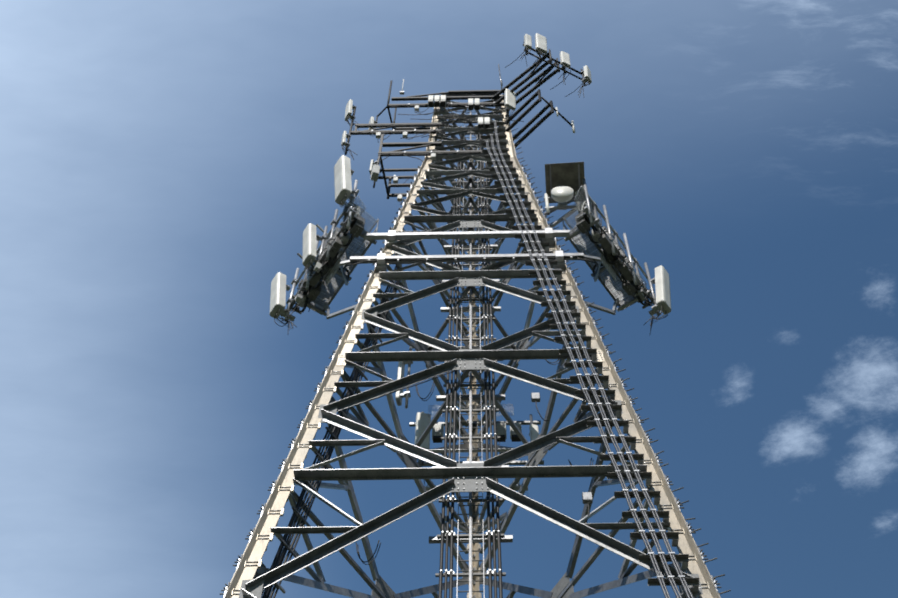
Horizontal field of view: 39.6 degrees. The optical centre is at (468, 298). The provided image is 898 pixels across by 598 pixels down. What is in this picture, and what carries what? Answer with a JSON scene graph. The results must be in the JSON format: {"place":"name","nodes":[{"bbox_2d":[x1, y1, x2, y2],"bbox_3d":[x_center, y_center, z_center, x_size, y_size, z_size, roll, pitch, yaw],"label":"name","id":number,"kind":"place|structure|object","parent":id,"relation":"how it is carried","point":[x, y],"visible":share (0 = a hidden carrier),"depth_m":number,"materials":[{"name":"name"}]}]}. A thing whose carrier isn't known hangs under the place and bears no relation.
{"place":"outdoors","nodes":[
{"label":"outdoors","id":0,"kind":"place"},
{"bbox_2d":[0,0,897,597],"label":"sky","id":1,"kind":"structure","parent":0,"point":[162,162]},
{"bbox_3d":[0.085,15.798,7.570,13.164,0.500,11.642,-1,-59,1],"label":"foundation footings","id":2,"kind":"object","parent":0,"visible":0},
{"bbox_2d":[220,33,730,597],"bbox_3d":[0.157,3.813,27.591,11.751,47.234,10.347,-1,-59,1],"label":"cell tower","id":3,"kind":"structure","parent":2,"relation":"on","point":[332,263],"depth_m":28.87,"materials":[{"name":"metal"}]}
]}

